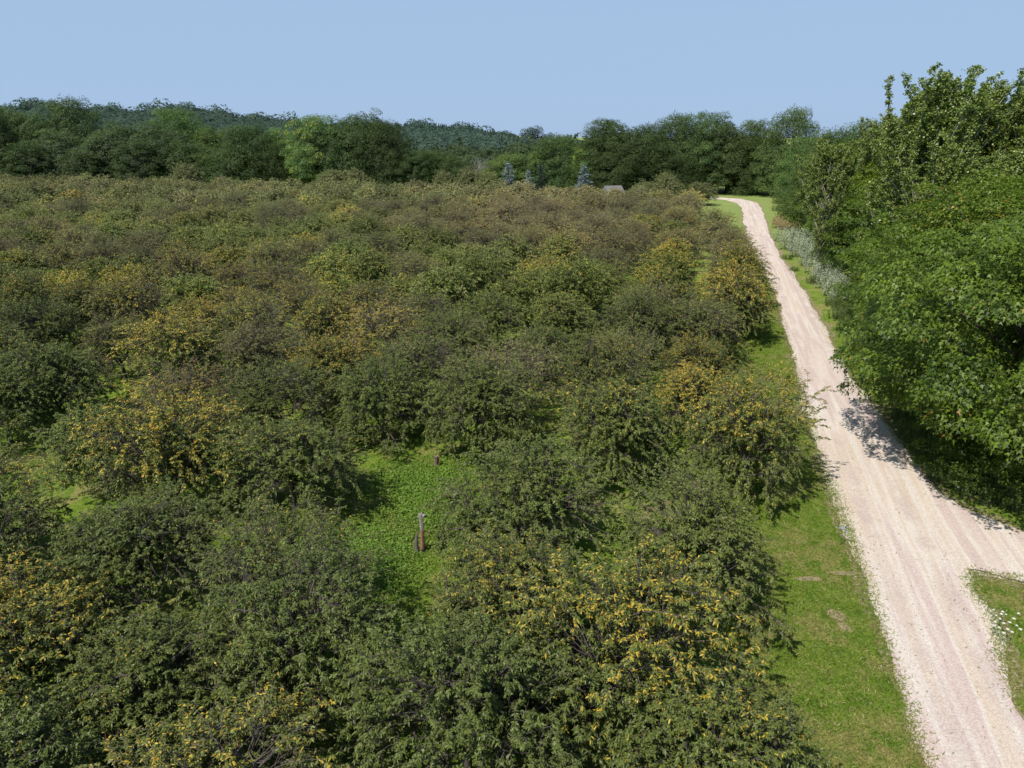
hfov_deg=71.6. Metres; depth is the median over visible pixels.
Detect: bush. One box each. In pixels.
[168,162,204,183]
[314,166,347,186]
[339,165,371,182]
[432,168,455,187]
[453,165,481,188]
[474,168,502,191]
[631,177,658,190]
[651,170,684,194]
[684,180,719,202]
[910,378,1023,507]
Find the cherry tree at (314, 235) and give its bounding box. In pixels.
[313,227,345,254]
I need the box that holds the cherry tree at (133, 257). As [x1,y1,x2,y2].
[98,249,174,292]
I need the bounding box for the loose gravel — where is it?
[780,311,1018,740]
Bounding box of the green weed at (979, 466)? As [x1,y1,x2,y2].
[946,449,1002,477]
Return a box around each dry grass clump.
[770,216,799,228]
[776,220,800,230]
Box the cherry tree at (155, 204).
[140,198,174,219]
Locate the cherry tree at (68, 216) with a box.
[52,210,82,227]
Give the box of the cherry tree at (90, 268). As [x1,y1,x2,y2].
[69,255,123,290]
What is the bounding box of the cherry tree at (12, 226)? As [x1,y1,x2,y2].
[0,215,44,233]
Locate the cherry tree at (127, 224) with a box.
[109,218,140,240]
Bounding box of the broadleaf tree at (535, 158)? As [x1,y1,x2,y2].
[514,149,559,184]
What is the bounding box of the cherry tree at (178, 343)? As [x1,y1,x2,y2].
[103,305,233,402]
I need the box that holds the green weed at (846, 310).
[836,306,870,321]
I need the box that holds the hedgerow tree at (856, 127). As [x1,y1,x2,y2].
[833,116,884,150]
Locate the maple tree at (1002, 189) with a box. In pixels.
[844,168,1023,383]
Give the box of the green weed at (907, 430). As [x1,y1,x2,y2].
[894,418,940,444]
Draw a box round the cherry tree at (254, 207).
[246,196,272,223]
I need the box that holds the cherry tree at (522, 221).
[505,214,541,236]
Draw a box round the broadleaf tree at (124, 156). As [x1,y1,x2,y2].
[102,137,166,181]
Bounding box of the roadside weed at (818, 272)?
[810,263,841,282]
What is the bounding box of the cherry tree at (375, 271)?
[338,244,399,297]
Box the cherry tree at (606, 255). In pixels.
[577,245,635,280]
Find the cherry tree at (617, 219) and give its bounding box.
[593,210,624,233]
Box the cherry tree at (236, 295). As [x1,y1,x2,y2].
[205,279,271,327]
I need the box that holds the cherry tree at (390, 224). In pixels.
[375,218,411,242]
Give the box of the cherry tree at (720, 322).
[653,284,751,361]
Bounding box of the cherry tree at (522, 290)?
[479,275,540,327]
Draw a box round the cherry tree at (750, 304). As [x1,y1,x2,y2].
[682,259,779,344]
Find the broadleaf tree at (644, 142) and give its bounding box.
[578,125,682,191]
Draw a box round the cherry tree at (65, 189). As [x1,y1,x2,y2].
[54,184,84,199]
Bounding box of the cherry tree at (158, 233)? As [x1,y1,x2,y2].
[123,225,173,252]
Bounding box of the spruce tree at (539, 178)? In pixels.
[534,165,547,191]
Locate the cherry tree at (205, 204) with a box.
[197,196,225,224]
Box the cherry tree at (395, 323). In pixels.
[329,289,433,367]
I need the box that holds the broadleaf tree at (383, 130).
[348,117,419,187]
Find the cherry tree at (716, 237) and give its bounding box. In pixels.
[704,225,754,254]
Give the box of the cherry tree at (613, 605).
[496,525,777,767]
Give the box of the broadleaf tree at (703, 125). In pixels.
[670,110,739,184]
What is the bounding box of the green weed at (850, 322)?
[837,318,863,332]
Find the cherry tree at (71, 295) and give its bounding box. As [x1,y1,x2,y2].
[40,277,115,338]
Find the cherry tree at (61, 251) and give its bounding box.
[36,236,96,277]
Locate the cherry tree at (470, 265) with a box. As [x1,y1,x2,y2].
[440,245,514,306]
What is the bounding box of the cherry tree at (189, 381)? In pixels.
[125,355,247,432]
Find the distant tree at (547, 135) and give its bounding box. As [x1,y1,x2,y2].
[541,132,554,141]
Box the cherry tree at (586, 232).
[561,220,608,252]
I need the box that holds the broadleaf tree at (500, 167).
[478,152,548,189]
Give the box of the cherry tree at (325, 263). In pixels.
[291,247,358,290]
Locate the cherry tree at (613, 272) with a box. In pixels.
[585,257,634,295]
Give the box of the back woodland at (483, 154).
[89,121,790,180]
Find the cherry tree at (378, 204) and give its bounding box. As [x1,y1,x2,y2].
[369,200,388,210]
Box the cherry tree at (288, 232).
[263,222,312,251]
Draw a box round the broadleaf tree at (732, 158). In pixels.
[696,117,765,194]
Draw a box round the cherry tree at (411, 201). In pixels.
[402,194,432,214]
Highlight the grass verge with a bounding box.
[723,265,1023,767]
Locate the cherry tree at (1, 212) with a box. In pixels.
[0,204,11,215]
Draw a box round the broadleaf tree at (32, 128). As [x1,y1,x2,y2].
[14,111,71,174]
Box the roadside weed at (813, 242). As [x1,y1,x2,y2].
[792,236,822,255]
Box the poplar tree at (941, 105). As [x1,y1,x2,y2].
[856,62,1023,264]
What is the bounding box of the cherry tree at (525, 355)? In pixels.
[444,324,572,439]
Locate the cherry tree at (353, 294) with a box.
[335,275,412,336]
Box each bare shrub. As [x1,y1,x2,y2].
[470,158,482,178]
[471,158,490,180]
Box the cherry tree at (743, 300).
[699,277,776,321]
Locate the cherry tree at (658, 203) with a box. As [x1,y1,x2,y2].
[632,196,672,218]
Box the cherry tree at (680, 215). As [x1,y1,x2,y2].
[655,206,698,235]
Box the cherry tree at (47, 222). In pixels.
[21,211,74,253]
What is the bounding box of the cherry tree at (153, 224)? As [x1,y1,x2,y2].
[131,216,175,240]
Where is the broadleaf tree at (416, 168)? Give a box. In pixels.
[393,147,442,184]
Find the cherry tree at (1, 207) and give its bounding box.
[0,200,13,210]
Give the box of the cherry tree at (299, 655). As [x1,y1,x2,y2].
[161,517,426,764]
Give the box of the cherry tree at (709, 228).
[693,217,732,247]
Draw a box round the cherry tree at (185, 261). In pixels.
[158,250,215,276]
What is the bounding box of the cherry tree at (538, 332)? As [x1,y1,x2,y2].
[504,318,584,385]
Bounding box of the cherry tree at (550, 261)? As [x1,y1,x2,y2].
[517,252,569,294]
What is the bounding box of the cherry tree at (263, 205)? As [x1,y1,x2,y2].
[248,200,286,225]
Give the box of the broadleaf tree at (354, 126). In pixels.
[327,108,400,183]
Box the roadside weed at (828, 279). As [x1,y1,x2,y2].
[814,268,851,290]
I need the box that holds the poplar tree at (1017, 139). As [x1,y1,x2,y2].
[1007,125,1023,150]
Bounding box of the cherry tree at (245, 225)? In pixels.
[233,219,267,233]
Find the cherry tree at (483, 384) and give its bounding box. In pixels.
[413,350,546,462]
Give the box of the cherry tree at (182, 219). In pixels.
[169,210,204,228]
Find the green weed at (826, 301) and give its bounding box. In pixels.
[822,297,842,306]
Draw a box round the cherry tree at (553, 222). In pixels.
[528,207,576,243]
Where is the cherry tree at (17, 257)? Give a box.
[0,247,55,284]
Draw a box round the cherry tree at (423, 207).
[407,201,439,213]
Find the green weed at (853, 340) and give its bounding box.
[845,331,878,349]
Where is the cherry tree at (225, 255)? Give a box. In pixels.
[199,242,259,287]
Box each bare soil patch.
[795,576,821,580]
[826,571,862,575]
[827,608,844,620]
[837,621,849,631]
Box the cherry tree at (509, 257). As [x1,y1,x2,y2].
[469,241,530,288]
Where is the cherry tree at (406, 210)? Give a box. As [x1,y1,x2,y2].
[391,205,422,221]
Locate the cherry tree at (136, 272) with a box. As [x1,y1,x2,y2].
[99,260,173,312]
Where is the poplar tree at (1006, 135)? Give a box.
[976,85,1023,180]
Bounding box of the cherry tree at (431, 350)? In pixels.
[362,327,475,407]
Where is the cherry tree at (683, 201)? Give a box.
[666,189,706,218]
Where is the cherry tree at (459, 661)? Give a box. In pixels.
[323,597,605,767]
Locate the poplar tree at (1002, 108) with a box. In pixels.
[969,84,1023,194]
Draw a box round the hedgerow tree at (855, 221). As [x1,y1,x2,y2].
[817,185,893,270]
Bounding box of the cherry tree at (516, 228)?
[506,222,532,244]
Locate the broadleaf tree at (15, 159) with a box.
[0,140,59,178]
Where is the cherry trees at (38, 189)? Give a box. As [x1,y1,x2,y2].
[0,172,707,216]
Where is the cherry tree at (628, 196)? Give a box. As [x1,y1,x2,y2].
[610,192,640,216]
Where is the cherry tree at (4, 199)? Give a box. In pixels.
[0,191,19,213]
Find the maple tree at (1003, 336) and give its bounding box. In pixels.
[974,285,1023,409]
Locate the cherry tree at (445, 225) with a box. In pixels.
[429,216,459,241]
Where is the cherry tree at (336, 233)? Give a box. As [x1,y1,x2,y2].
[310,225,361,256]
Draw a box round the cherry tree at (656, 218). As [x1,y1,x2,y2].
[631,213,664,230]
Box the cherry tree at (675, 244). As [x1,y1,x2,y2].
[649,236,695,268]
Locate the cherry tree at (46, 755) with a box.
[0,664,131,767]
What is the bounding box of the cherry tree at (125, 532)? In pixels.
[27,475,243,661]
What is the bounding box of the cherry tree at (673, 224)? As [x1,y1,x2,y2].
[655,217,695,244]
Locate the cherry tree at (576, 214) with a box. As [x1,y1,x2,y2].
[556,208,583,230]
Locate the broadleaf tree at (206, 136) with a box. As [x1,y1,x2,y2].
[186,125,232,155]
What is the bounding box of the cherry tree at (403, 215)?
[388,209,421,233]
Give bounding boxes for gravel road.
[712,197,1023,767]
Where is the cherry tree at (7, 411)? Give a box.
[0,352,72,448]
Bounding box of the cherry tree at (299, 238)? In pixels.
[287,230,327,261]
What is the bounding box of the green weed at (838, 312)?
[827,303,859,320]
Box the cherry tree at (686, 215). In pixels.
[659,205,700,227]
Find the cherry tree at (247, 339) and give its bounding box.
[200,305,313,388]
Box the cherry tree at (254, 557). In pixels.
[170,486,400,675]
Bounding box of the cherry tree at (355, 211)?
[344,207,372,218]
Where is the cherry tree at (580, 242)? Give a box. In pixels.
[546,225,596,262]
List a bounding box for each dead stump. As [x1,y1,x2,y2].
[414,513,425,552]
[433,455,439,466]
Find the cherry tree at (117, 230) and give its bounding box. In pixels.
[86,219,137,254]
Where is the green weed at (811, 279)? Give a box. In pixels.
[805,274,823,283]
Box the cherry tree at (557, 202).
[537,197,573,215]
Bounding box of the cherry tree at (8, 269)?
[0,259,20,293]
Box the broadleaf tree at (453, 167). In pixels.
[437,154,476,181]
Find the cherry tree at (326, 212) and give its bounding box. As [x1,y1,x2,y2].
[310,209,343,230]
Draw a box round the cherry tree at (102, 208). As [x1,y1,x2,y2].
[84,203,111,222]
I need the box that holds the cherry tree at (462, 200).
[443,194,477,217]
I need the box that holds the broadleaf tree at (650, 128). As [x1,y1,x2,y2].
[629,121,675,187]
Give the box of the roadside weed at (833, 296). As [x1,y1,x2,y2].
[828,287,856,302]
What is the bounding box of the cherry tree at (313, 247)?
[270,234,331,274]
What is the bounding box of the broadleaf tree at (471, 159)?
[451,154,483,177]
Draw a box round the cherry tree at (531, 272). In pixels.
[506,260,553,308]
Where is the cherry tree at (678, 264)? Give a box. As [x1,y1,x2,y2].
[642,252,698,282]
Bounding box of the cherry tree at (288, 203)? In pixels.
[273,196,308,219]
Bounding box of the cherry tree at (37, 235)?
[3,220,70,260]
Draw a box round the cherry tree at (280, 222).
[263,213,292,242]
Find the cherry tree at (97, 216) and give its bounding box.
[81,207,110,226]
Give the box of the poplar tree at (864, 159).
[852,116,899,212]
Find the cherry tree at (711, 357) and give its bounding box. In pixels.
[655,327,748,400]
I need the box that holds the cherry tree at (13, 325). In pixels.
[0,306,38,345]
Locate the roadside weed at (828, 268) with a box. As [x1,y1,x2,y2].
[812,259,844,276]
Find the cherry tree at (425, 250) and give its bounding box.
[405,238,447,271]
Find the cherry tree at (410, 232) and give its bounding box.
[383,219,429,255]
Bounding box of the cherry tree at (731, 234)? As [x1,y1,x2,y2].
[710,226,756,261]
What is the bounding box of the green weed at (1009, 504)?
[997,486,1023,516]
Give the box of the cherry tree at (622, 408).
[555,371,682,495]
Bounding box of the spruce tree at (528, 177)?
[524,169,534,189]
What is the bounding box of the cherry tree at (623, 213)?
[605,206,633,223]
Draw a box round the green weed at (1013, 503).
[975,471,1023,510]
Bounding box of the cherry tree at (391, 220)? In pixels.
[376,214,403,230]
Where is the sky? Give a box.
[0,0,1023,137]
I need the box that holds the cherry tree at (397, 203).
[377,197,410,219]
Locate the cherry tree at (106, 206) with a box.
[92,205,115,213]
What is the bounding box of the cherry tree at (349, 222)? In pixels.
[334,217,359,237]
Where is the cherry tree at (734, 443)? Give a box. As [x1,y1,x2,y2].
[671,357,836,517]
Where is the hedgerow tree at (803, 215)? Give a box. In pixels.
[780,138,865,236]
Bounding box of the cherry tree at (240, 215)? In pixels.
[219,204,257,228]
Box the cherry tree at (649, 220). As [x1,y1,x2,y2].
[618,212,659,241]
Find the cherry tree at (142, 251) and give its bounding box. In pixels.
[115,241,164,275]
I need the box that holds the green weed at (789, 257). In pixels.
[781,254,792,259]
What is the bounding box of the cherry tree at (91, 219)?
[69,214,107,244]
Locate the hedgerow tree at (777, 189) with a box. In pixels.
[769,151,802,199]
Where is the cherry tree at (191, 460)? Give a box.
[52,374,256,521]
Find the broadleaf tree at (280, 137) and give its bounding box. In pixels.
[258,126,296,183]
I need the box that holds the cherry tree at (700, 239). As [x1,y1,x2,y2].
[663,226,708,255]
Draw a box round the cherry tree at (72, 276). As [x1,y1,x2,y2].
[40,267,108,309]
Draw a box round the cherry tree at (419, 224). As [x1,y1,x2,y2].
[397,210,445,246]
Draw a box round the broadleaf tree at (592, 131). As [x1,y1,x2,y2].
[573,117,641,178]
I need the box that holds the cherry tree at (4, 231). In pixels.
[0,225,31,251]
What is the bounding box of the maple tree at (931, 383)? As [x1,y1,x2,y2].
[828,209,1023,468]
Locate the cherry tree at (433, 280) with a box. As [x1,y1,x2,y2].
[400,260,485,318]
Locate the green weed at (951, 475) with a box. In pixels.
[931,459,991,495]
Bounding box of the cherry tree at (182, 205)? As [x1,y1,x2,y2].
[164,201,204,223]
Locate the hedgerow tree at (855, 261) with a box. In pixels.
[827,193,910,296]
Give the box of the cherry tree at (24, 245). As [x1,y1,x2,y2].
[2,239,54,268]
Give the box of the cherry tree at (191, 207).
[177,202,200,215]
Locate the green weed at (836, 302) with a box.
[831,297,856,310]
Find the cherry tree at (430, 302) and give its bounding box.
[388,287,460,340]
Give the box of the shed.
[603,185,623,191]
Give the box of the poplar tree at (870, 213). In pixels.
[861,110,913,234]
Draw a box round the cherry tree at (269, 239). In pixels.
[245,235,295,273]
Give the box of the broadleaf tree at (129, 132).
[85,119,152,179]
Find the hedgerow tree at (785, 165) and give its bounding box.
[770,136,834,199]
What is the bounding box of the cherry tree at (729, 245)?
[698,237,774,282]
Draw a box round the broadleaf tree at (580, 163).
[563,146,595,187]
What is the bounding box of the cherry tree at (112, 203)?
[95,199,124,206]
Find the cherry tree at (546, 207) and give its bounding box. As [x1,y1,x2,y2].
[527,198,566,223]
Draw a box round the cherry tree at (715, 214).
[697,206,739,240]
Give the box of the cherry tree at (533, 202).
[516,201,536,221]
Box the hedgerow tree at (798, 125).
[754,103,821,192]
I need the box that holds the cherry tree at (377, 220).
[357,213,387,233]
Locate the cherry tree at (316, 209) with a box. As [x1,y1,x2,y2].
[306,204,333,215]
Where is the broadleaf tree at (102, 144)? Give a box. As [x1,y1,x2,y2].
[79,128,138,178]
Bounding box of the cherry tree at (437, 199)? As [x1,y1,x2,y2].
[416,191,452,211]
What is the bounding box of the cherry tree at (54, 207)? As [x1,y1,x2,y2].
[36,202,63,215]
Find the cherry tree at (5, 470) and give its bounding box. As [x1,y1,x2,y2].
[0,437,77,578]
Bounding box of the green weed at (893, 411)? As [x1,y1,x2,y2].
[883,402,923,422]
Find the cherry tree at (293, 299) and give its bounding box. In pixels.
[256,271,339,337]
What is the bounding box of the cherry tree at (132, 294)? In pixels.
[77,263,180,343]
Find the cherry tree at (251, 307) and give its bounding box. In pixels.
[207,287,306,353]
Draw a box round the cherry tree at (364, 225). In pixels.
[338,210,393,249]
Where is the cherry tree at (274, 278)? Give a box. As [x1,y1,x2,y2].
[237,255,323,309]
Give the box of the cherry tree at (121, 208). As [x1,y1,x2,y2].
[106,204,140,229]
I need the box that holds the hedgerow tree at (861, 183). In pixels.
[803,163,883,261]
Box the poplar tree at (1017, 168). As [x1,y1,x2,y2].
[974,138,1023,200]
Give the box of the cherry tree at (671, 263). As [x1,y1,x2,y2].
[630,245,705,302]
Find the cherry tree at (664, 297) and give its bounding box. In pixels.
[603,271,699,337]
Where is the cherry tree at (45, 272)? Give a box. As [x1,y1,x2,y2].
[0,265,60,305]
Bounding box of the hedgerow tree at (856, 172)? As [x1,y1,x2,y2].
[805,156,867,251]
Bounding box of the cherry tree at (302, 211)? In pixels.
[280,205,314,219]
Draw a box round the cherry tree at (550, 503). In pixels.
[415,423,625,591]
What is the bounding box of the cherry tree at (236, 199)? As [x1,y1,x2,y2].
[218,188,251,213]
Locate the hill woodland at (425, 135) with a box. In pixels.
[0,97,588,151]
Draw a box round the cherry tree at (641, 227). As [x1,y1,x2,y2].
[619,215,656,243]
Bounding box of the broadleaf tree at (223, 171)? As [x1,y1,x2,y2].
[211,144,252,183]
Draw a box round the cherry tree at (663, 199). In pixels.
[641,195,674,213]
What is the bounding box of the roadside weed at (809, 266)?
[803,254,834,275]
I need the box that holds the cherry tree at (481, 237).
[461,225,505,249]
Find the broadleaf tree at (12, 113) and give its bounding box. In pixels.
[0,104,48,174]
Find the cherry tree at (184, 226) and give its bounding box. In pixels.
[163,220,209,243]
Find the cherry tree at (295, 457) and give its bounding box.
[202,410,378,529]
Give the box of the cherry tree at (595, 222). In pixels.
[576,210,627,249]
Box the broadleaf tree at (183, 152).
[152,140,210,179]
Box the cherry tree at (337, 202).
[318,196,352,212]
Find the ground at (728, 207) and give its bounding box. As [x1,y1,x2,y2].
[0,137,1023,767]
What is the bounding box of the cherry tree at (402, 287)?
[370,273,422,313]
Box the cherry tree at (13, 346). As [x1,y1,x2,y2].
[0,320,52,387]
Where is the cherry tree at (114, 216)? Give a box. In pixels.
[100,208,143,227]
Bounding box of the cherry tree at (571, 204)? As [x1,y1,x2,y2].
[545,197,579,213]
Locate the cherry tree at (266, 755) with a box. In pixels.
[75,672,352,767]
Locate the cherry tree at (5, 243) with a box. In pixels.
[0,232,26,262]
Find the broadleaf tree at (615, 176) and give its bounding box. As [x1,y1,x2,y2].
[574,140,656,191]
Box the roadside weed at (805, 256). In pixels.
[796,246,825,266]
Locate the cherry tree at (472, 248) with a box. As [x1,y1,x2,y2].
[452,241,485,271]
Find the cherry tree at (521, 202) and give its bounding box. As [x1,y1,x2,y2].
[490,198,532,223]
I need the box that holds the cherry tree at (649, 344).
[572,316,671,395]
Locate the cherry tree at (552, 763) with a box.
[468,741,615,767]
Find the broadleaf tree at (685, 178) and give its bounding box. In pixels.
[638,153,700,192]
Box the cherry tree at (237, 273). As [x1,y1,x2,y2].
[207,258,269,300]
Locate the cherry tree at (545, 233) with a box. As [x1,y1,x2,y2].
[515,223,555,256]
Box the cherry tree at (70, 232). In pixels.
[46,225,103,262]
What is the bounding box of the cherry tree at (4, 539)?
[0,478,84,611]
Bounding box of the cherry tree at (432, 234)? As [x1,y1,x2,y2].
[415,220,465,253]
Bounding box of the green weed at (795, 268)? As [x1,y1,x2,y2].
[789,266,799,270]
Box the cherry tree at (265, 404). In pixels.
[202,352,349,452]
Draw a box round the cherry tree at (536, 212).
[516,206,550,227]
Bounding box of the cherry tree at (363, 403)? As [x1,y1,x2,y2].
[315,346,438,458]
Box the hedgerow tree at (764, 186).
[741,141,795,194]
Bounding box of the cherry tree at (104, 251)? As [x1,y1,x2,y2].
[70,238,133,274]
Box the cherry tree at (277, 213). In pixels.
[252,202,302,233]
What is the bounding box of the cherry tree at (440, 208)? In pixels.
[420,205,453,223]
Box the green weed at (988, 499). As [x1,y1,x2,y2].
[959,472,1015,508]
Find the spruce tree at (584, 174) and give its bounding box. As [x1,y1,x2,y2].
[576,164,591,187]
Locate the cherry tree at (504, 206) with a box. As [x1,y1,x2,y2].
[478,198,523,228]
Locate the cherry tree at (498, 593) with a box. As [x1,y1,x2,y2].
[421,516,601,690]
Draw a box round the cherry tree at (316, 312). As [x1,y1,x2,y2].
[283,284,366,359]
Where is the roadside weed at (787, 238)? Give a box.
[777,232,812,251]
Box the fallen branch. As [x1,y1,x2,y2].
[971,569,1023,582]
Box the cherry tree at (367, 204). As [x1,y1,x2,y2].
[355,199,387,215]
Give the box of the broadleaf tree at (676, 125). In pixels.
[646,110,710,189]
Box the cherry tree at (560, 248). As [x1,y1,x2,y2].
[530,231,585,274]
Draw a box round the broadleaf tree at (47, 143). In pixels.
[24,127,88,176]
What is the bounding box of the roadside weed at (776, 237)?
[773,226,798,240]
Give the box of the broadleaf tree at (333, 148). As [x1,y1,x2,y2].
[296,120,384,187]
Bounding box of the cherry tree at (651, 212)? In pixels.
[632,204,659,218]
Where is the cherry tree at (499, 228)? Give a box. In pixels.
[486,219,524,245]
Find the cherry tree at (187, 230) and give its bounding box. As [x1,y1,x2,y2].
[167,223,207,254]
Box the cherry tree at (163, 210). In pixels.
[136,205,174,227]
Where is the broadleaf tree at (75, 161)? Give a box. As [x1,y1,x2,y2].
[51,147,106,178]
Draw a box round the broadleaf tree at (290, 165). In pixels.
[285,144,311,184]
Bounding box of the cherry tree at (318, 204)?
[301,201,322,214]
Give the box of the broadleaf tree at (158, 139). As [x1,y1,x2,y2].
[128,119,190,180]
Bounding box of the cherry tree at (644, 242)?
[605,228,655,262]
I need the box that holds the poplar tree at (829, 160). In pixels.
[794,138,861,264]
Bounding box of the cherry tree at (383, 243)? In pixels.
[352,229,413,263]
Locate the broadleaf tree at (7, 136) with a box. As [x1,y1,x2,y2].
[0,108,25,176]
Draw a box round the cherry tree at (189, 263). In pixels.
[151,242,231,298]
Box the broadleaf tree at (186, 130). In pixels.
[149,106,204,163]
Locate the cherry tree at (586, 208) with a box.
[573,203,602,223]
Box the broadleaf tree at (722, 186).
[692,139,740,189]
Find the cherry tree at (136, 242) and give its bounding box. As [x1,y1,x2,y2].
[117,229,166,260]
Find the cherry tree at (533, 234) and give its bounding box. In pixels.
[503,225,550,258]
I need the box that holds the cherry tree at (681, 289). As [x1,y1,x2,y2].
[625,262,695,315]
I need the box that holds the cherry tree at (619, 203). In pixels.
[605,196,636,218]
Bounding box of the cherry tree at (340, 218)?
[321,210,353,231]
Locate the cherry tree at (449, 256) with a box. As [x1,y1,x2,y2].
[425,243,471,270]
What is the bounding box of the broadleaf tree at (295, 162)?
[278,114,348,183]
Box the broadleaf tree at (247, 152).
[199,122,283,184]
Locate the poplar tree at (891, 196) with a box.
[872,68,1002,236]
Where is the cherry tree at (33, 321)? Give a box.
[0,287,98,371]
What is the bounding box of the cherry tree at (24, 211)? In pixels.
[5,199,61,230]
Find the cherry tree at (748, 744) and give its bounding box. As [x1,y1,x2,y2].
[589,657,845,767]
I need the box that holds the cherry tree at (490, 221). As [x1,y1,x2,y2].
[469,214,510,238]
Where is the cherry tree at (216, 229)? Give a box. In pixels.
[192,218,250,249]
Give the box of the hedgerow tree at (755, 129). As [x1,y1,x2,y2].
[727,118,784,193]
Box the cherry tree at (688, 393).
[647,356,762,450]
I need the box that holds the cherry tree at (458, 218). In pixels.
[435,207,479,232]
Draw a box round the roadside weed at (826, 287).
[821,276,851,296]
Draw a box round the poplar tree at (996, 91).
[918,71,1010,197]
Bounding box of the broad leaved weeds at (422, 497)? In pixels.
[263,449,501,622]
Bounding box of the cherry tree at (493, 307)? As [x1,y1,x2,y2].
[445,285,529,347]
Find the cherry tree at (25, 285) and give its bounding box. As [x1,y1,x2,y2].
[0,262,66,313]
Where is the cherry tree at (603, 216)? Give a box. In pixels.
[578,211,620,241]
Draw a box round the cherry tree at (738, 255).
[703,240,779,295]
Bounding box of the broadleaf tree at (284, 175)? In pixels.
[243,141,303,184]
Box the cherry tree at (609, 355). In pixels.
[545,322,663,434]
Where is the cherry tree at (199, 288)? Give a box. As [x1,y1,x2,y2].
[145,268,231,320]
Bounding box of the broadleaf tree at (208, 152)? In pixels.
[174,144,234,184]
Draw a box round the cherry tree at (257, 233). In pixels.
[239,224,275,241]
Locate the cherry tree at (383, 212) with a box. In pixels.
[363,204,394,225]
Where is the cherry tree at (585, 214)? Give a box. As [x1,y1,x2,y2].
[561,207,594,228]
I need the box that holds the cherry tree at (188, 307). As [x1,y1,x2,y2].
[161,291,232,347]
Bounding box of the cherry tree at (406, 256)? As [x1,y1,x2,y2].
[383,249,426,281]
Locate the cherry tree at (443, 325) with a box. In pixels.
[398,304,497,376]
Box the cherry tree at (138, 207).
[111,201,145,221]
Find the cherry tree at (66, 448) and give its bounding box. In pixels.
[28,395,166,491]
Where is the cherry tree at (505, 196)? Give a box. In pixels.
[494,191,524,215]
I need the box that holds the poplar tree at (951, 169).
[889,134,1007,252]
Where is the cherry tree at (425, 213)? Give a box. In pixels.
[413,208,439,233]
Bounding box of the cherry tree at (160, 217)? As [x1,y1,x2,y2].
[137,212,174,231]
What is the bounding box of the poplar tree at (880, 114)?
[878,107,893,204]
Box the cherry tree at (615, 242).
[590,225,645,270]
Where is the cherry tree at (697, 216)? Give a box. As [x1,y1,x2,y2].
[660,204,700,229]
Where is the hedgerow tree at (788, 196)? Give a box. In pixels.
[775,158,855,217]
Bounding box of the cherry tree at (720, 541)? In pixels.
[609,448,799,650]
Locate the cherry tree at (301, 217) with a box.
[285,211,321,229]
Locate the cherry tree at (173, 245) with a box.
[153,231,208,267]
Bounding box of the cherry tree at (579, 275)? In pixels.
[524,252,620,328]
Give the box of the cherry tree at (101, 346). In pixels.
[73,304,162,378]
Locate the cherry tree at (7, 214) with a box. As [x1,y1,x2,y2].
[0,210,18,220]
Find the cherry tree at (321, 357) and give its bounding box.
[282,327,384,406]
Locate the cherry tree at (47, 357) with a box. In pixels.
[0,329,124,436]
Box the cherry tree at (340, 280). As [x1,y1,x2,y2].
[293,267,364,310]
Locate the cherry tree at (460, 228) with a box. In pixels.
[441,219,484,249]
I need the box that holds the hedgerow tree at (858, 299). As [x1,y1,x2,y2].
[842,190,1023,339]
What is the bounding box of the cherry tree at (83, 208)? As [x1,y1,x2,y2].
[67,203,92,216]
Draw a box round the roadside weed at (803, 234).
[784,227,812,243]
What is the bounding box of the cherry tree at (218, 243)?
[193,231,251,270]
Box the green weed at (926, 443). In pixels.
[911,431,962,461]
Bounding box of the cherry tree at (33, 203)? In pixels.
[15,200,52,214]
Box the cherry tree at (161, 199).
[142,196,177,215]
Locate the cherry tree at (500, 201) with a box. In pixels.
[477,196,509,218]
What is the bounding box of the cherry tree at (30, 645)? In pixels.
[0,548,135,763]
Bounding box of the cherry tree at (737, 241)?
[713,235,763,264]
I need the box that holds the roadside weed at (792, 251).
[788,238,816,257]
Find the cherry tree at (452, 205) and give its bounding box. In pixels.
[435,199,464,222]
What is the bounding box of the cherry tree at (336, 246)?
[308,234,375,276]
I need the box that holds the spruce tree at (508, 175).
[499,163,514,187]
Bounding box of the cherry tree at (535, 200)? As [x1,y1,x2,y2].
[522,192,545,209]
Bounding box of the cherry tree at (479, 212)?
[452,201,488,232]
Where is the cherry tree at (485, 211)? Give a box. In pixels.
[472,207,495,221]
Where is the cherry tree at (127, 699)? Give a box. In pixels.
[40,600,252,767]
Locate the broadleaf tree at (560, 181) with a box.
[522,133,589,189]
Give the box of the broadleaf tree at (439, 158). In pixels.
[412,151,456,184]
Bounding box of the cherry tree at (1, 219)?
[0,216,16,228]
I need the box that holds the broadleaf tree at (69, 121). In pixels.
[25,93,109,177]
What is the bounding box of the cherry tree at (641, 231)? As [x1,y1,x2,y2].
[613,221,654,252]
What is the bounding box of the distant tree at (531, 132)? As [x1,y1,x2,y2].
[518,125,543,144]
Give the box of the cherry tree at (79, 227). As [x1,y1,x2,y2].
[53,220,105,248]
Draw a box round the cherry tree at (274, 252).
[239,235,308,288]
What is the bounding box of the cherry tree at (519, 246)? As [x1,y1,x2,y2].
[483,231,539,269]
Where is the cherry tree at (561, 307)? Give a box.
[519,287,602,341]
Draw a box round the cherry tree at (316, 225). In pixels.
[288,211,340,237]
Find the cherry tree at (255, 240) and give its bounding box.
[234,235,265,258]
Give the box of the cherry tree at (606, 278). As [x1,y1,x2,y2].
[548,254,622,312]
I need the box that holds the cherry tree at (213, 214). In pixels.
[186,202,231,228]
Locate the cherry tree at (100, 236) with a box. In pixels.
[77,228,126,263]
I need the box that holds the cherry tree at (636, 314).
[581,281,691,366]
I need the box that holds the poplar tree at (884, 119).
[879,94,918,167]
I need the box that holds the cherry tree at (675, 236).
[642,225,706,262]
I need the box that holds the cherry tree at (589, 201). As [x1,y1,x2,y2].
[572,189,614,217]

